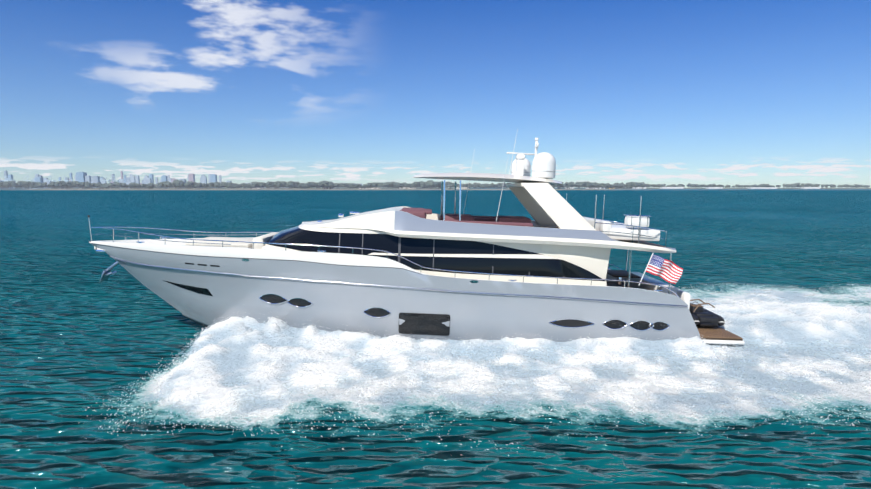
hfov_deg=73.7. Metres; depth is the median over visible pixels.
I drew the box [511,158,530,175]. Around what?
dome
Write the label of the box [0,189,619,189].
land
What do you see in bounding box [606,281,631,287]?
deck
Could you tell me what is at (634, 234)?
rail
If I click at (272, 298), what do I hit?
porthole
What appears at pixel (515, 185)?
arch beam
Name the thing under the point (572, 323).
grille
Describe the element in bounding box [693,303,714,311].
handrail
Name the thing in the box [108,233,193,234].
rail
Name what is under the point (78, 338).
water
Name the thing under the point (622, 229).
dinghy
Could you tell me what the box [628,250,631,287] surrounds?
overhang pole
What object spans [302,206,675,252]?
flybridge
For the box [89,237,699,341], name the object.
hull
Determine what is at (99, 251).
bow roller
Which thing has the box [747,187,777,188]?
building
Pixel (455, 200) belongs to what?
support pole
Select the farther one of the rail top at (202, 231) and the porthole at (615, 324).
the rail top at (202, 231)
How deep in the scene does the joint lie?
21.53 m
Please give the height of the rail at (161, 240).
0.240 m
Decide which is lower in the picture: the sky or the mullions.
the mullions
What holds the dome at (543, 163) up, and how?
on the hardtop
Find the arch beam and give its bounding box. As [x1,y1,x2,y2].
[506,183,522,187]
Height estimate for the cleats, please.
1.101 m
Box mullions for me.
[338,233,564,278]
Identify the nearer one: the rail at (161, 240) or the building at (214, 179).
the rail at (161, 240)
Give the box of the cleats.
[137,237,661,291]
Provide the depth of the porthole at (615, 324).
21.46 m
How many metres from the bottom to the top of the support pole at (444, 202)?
1.555 m
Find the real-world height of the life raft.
0.420 m
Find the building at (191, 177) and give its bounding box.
[188,174,194,181]
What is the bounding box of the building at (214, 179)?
[210,174,216,187]
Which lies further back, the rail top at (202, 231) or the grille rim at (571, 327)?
the rail top at (202, 231)
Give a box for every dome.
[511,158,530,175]
[532,152,555,178]
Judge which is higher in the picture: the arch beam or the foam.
the arch beam
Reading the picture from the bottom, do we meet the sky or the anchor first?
the anchor
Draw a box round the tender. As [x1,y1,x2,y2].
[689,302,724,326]
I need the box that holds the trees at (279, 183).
[0,180,645,188]
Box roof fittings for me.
[317,211,358,221]
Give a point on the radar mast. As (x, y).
(520, 157)
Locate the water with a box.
[0,188,870,488]
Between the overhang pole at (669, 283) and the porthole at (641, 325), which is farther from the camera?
the overhang pole at (669, 283)
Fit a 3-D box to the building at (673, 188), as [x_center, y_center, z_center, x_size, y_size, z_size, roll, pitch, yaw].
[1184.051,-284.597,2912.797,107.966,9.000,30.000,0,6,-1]
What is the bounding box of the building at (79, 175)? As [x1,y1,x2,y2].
[76,172,86,187]
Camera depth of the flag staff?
21.43 m
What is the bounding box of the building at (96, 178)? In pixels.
[93,176,99,187]
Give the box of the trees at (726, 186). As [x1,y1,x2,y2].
[626,183,869,187]
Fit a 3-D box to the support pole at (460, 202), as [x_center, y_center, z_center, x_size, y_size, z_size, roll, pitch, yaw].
[0.930,-1.633,21.873,0.068,1.555,0.170,1,6,13]
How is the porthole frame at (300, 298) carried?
attached to the hull
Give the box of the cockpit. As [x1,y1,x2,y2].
[607,270,689,308]
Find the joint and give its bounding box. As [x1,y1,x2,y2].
[91,243,420,273]
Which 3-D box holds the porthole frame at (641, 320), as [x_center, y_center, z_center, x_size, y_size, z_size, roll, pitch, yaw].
[7.628,2.997,21.496,0.969,0.411,0.066,2,6,-1]
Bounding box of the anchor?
[100,262,118,281]
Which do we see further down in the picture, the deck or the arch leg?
the deck
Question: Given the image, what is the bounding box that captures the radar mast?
[506,138,538,175]
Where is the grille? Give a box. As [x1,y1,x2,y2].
[550,319,592,326]
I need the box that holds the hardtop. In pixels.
[414,173,561,184]
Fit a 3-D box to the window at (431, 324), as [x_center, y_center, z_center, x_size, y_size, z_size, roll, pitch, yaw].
[-0.416,2.948,21.480,1.914,0.880,0.166,0,6,3]
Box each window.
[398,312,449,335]
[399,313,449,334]
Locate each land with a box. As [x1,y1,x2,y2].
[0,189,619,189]
[32,188,451,188]
[605,188,869,188]
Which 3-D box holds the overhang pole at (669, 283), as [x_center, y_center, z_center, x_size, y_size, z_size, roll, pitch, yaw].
[8.857,1.114,21.925,0.058,1.633,0.173,3,6,29]
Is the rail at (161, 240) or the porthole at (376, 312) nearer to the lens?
the porthole at (376, 312)
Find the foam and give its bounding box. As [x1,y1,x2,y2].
[80,284,870,448]
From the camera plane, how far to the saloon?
21.73 m
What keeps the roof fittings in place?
on the flybridge
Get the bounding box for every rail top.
[91,227,663,286]
[103,227,612,264]
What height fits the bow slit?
0.570 m
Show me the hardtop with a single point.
(493, 177)
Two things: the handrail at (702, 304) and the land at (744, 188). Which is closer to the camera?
the handrail at (702, 304)
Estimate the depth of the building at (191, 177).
4501.13 m
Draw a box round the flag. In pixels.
[646,254,682,283]
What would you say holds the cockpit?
on the deck
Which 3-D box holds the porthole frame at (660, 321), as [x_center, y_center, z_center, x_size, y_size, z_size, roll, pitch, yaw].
[8.298,3.018,21.526,0.829,0.371,0.061,2,6,-1]
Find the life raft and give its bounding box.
[624,216,649,227]
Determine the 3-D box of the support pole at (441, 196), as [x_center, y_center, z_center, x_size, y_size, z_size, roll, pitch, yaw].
[0.286,-2.062,26.045,0.068,1.555,0.170,-1,6,-14]
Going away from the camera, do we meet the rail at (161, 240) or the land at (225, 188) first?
the rail at (161, 240)
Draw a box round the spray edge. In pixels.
[83,282,870,455]
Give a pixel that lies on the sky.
(668, 92)
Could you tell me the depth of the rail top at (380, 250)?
21.25 m
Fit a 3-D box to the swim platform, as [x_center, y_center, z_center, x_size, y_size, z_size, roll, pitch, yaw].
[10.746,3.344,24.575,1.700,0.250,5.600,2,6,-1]
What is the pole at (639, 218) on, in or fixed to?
on the flybridge
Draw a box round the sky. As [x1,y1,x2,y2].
[0,0,870,189]
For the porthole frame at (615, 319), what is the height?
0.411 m
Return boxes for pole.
[594,195,596,223]
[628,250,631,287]
[638,196,641,242]
[668,253,671,293]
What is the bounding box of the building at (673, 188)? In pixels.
[661,187,683,188]
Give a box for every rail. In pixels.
[91,234,230,244]
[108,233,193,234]
[110,256,686,307]
[595,219,666,231]
[601,231,665,239]
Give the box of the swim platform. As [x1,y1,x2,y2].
[696,324,744,344]
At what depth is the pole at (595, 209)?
21.69 m
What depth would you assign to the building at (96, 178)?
4494.45 m
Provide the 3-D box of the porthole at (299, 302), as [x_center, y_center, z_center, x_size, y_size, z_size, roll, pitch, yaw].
[-5.119,2.192,21.870,1.026,0.360,0.111,1,6,13]
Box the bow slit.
[163,280,211,295]
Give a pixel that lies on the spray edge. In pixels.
(592, 370)
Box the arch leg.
[506,183,596,230]
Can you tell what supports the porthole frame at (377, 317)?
attached to the hull
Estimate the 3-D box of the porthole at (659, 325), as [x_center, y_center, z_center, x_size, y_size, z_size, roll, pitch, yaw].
[8.298,3.017,21.530,0.800,0.337,0.031,2,6,-1]
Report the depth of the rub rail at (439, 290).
21.28 m
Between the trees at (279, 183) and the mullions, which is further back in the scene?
the trees at (279, 183)
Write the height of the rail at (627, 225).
0.302 m
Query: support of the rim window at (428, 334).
attached to the hull
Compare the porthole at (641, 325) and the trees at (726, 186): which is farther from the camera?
the trees at (726, 186)
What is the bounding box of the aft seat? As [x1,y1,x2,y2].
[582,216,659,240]
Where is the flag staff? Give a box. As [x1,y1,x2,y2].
[638,253,653,285]
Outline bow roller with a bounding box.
[96,249,106,253]
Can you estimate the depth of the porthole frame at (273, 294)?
22.05 m
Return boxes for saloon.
[265,220,610,285]
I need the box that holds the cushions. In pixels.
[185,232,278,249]
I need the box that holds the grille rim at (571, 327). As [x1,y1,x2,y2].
[548,319,593,327]

